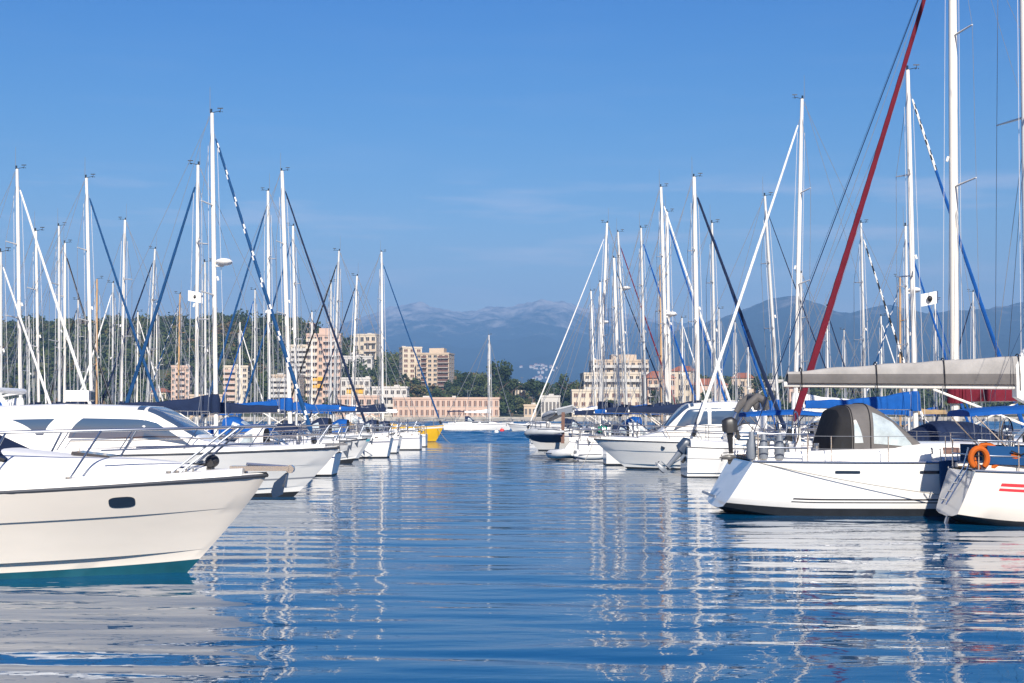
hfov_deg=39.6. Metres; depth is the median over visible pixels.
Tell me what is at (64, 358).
sailboat
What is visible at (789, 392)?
house
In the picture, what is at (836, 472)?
hull window
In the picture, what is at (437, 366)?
tower block
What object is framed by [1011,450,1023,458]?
throw bag
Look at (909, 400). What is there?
sailboat
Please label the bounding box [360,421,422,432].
motorboat
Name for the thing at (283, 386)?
apartment building
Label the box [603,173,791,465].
sailboat
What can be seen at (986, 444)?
ring buoy
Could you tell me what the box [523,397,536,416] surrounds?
house
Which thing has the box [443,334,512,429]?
sailboat
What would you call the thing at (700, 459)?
motorboat
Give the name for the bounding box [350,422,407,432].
motorboat
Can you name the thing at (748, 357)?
sailboat
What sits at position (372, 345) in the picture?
apartment building
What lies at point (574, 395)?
office building
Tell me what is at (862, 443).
sailboat
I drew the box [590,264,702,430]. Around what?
sailboat
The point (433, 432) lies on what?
sailboat
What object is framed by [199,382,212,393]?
tree
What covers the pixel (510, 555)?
harbour water
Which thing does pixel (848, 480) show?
mooring line
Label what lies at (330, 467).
sailboat
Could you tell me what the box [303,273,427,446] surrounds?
sailboat
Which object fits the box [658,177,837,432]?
sailboat
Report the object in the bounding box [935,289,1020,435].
sailboat
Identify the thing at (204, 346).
sailboat
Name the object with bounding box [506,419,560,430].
motorboat
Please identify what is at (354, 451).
motorboat
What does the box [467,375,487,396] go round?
tree
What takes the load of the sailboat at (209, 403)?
on the harbour water
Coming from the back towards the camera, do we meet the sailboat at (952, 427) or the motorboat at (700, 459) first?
the motorboat at (700, 459)
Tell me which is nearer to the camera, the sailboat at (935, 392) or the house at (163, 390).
the sailboat at (935, 392)
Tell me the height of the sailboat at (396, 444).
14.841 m
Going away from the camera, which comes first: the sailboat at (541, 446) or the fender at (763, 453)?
the fender at (763, 453)
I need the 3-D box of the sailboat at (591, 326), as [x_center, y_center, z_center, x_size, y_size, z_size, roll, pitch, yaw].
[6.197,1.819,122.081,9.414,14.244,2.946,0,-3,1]
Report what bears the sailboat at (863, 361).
on the harbour water
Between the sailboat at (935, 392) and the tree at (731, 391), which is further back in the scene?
the tree at (731, 391)
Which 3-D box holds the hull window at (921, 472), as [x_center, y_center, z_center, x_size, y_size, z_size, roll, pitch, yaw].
[9.391,2.933,31.883,0.501,0.074,0.035,0,-3,1]
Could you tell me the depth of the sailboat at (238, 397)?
116.02 m
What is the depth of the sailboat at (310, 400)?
124.02 m
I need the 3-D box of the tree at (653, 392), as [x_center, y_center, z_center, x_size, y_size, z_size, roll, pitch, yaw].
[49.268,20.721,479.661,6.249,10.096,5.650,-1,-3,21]
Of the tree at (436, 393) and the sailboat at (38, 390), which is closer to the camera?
the sailboat at (38, 390)
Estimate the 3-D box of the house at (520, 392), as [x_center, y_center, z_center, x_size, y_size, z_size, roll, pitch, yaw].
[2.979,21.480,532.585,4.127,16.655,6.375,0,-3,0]
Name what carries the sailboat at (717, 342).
on the harbour water
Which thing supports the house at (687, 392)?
on the hill
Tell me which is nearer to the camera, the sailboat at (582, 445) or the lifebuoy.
the lifebuoy
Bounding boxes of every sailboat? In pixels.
[0,148,91,404]
[0,247,50,405]
[2,174,158,404]
[2,211,45,404]
[2,222,112,404]
[2,315,53,402]
[5,240,112,404]
[42,276,132,403]
[47,299,117,403]
[71,204,221,425]
[77,108,322,444]
[81,280,170,404]
[98,310,163,403]
[100,234,220,425]
[125,140,341,475]
[144,251,253,425]
[150,291,236,425]
[152,301,213,422]
[180,153,373,459]
[199,177,393,457]
[200,320,273,425]
[213,288,313,423]
[239,210,402,453]
[261,310,343,424]
[263,279,371,424]
[281,248,421,449]
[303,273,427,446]
[308,241,443,441]
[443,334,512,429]
[524,220,664,450]
[530,280,649,442]
[530,289,632,440]
[561,243,661,448]
[570,218,675,428]
[574,214,695,448]
[577,181,730,450]
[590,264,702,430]
[594,203,726,435]
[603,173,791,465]
[611,219,783,436]
[634,316,705,428]
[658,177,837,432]
[677,307,744,402]
[686,94,949,440]
[701,0,1023,515]
[713,320,785,428]
[721,345,772,431]
[739,48,1023,449]
[766,270,859,433]
[767,304,854,432]
[770,219,925,432]
[777,0,1023,446]
[817,328,875,421]
[836,217,968,429]
[845,304,912,418]
[866,274,946,426]
[889,289,972,429]
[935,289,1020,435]
[936,325,1023,526]
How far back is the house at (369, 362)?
620.32 m
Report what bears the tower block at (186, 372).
on the hill
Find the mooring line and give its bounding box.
[751,461,939,494]
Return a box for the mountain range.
[325,299,693,386]
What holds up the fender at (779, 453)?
on the sailboat at (862, 443)
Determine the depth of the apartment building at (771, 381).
539.84 m
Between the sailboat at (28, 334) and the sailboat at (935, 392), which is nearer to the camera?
the sailboat at (935, 392)
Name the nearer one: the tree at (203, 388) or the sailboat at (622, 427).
the sailboat at (622, 427)
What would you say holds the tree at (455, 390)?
on the hill
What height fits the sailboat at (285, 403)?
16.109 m
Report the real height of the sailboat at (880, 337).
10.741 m
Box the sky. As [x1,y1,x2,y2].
[0,0,1022,327]
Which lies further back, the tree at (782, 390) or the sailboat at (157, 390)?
the tree at (782, 390)
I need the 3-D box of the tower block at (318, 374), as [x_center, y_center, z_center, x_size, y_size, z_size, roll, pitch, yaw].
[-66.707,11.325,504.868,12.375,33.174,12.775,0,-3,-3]
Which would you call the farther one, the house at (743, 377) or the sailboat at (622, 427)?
the house at (743, 377)
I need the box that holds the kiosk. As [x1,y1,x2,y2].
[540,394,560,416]
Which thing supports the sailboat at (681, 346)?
on the harbour water
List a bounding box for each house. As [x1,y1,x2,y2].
[150,388,170,400]
[189,393,226,416]
[337,394,381,416]
[342,350,373,369]
[515,382,524,412]
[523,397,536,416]
[671,366,694,402]
[692,379,728,400]
[701,393,738,401]
[731,373,753,399]
[782,388,799,415]
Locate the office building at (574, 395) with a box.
[570,388,640,416]
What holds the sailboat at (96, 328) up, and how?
on the harbour water
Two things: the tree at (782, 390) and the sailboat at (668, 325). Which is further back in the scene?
the tree at (782, 390)
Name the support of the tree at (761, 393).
on the hill
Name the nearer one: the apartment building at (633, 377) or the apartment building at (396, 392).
the apartment building at (396, 392)
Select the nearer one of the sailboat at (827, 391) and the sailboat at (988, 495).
the sailboat at (988, 495)
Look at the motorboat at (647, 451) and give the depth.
58.89 m
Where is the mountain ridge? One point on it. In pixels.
(757, 322)
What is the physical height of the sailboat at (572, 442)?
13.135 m
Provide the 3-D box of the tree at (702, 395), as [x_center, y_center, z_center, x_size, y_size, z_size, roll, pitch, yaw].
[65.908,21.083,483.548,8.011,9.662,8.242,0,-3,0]
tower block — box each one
[171,364,192,399]
[223,359,249,402]
[306,328,342,404]
[399,346,421,381]
[416,348,454,390]
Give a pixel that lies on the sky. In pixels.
(486, 146)
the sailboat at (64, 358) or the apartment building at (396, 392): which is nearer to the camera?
the sailboat at (64, 358)
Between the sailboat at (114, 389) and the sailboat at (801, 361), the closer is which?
the sailboat at (801, 361)
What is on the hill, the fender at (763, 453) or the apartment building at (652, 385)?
the apartment building at (652, 385)
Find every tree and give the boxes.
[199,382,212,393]
[251,380,267,400]
[342,361,356,376]
[384,373,399,384]
[409,384,428,396]
[431,388,445,396]
[446,386,462,396]
[452,372,477,396]
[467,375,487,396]
[484,359,513,414]
[498,378,521,415]
[515,379,549,402]
[515,397,531,416]
[540,388,563,401]
[555,373,574,403]
[564,380,582,399]
[648,389,660,416]
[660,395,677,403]
[700,390,710,399]
[723,384,743,399]
[749,375,765,393]
[760,390,782,416]
[778,381,787,398]
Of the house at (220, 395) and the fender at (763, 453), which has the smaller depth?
the fender at (763, 453)
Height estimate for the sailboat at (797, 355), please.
16.362 m
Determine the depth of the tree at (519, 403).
482.89 m
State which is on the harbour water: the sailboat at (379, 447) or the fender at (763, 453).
the sailboat at (379, 447)
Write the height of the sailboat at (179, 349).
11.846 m
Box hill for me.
[2,327,1023,416]
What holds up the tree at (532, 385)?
on the hill
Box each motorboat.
[0,347,349,496]
[0,424,294,578]
[207,424,358,457]
[212,427,352,451]
[272,424,372,463]
[300,422,399,435]
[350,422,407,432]
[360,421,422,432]
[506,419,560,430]
[587,402,766,468]
[655,393,816,477]
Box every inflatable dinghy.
[524,428,564,442]
[542,405,575,421]
[546,448,579,458]
[571,450,602,459]
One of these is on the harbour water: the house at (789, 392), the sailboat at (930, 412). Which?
the sailboat at (930, 412)
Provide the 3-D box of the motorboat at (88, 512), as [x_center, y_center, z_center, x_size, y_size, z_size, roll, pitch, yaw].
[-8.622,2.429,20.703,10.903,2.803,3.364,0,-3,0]
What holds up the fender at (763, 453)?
attached to the sailboat at (862, 443)
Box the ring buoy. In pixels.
[974,442,998,469]
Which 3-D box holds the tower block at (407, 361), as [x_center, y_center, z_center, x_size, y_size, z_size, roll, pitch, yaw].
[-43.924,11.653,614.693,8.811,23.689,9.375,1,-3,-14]
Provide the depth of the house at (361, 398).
465.53 m
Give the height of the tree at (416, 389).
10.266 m
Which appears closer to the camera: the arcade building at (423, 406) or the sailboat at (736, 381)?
the sailboat at (736, 381)
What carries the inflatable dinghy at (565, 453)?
on the harbour water
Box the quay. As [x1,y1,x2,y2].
[188,417,1023,420]
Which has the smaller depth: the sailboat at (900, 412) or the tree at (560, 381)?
the sailboat at (900, 412)
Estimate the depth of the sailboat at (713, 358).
72.07 m
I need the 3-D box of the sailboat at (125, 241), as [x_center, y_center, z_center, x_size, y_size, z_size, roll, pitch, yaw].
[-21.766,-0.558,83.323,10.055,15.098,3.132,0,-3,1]
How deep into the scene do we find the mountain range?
6572.03 m
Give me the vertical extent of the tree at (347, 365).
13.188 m
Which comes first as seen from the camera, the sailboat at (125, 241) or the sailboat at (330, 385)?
the sailboat at (125, 241)
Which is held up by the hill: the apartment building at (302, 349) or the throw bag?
the apartment building at (302, 349)
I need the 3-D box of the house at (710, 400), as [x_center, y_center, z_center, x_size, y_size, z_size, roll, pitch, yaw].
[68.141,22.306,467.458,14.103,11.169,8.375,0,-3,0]
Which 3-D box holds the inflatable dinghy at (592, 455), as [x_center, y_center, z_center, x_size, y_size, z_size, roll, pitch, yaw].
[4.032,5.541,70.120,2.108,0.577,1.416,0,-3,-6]
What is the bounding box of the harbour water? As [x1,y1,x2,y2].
[0,421,1023,682]
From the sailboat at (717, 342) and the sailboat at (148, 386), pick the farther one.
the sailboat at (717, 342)
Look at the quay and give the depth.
448.03 m
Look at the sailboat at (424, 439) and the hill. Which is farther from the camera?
the hill
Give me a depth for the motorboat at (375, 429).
87.44 m
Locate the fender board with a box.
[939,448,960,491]
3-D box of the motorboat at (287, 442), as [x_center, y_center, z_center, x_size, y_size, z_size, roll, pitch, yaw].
[-10.218,4.442,56.347,7.812,2.144,2.670,0,-3,0]
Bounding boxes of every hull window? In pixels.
[835,471,859,473]
[920,471,938,473]
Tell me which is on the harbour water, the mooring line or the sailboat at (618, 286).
the sailboat at (618, 286)
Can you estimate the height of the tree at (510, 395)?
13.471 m
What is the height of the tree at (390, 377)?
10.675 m
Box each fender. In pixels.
[746,426,756,458]
[759,429,768,458]
[774,427,784,458]
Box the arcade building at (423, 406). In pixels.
[392,396,499,416]
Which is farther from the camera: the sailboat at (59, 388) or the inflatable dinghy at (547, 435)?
the inflatable dinghy at (547, 435)
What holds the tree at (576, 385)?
on the hill
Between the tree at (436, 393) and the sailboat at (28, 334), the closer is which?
the sailboat at (28, 334)
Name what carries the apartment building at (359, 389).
on the hill
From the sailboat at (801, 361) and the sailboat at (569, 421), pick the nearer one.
the sailboat at (801, 361)
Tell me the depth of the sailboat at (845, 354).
122.07 m
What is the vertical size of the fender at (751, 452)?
0.746 m
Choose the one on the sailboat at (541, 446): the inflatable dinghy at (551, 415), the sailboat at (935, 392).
the inflatable dinghy at (551, 415)
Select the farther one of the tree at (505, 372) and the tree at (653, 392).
the tree at (505, 372)
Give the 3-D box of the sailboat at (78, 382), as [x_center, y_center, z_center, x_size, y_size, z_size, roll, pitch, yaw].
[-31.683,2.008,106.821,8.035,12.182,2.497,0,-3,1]
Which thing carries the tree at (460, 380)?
on the hill
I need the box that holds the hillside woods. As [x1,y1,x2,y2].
[2,308,1023,416]
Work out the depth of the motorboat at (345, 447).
61.08 m
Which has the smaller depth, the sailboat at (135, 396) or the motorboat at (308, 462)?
the motorboat at (308, 462)
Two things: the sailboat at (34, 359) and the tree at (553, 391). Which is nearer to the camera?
the sailboat at (34, 359)
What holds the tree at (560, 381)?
on the hill
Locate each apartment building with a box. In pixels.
[271,373,304,402]
[291,339,305,380]
[340,376,371,394]
[353,333,380,366]
[372,385,409,416]
[580,371,640,388]
[589,353,648,397]
[642,371,675,415]
[755,380,783,399]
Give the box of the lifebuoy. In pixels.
[968,445,989,468]
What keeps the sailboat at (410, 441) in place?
on the harbour water
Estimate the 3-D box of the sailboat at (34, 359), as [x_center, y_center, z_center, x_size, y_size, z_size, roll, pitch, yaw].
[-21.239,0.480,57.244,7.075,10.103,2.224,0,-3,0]
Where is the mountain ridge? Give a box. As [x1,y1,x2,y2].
[631,296,1023,377]
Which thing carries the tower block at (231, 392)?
on the hill
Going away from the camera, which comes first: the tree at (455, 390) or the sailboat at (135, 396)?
the sailboat at (135, 396)
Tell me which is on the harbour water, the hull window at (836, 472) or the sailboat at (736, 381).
the sailboat at (736, 381)
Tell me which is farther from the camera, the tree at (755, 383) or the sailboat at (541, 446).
the tree at (755, 383)
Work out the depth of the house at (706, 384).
497.14 m
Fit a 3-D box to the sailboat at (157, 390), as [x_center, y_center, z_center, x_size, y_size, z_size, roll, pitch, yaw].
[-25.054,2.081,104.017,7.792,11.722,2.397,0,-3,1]
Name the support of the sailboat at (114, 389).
on the harbour water
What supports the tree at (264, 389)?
on the hill
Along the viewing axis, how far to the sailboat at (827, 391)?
110.11 m
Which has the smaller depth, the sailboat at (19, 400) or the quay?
the sailboat at (19, 400)
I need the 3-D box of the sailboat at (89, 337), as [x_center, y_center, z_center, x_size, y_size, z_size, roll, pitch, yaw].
[-19.695,-1.167,63.329,9.575,14.220,2.940,0,-3,-1]
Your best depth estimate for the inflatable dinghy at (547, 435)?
86.81 m
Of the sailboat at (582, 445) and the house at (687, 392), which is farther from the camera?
the house at (687, 392)
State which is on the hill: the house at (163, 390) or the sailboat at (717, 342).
the house at (163, 390)

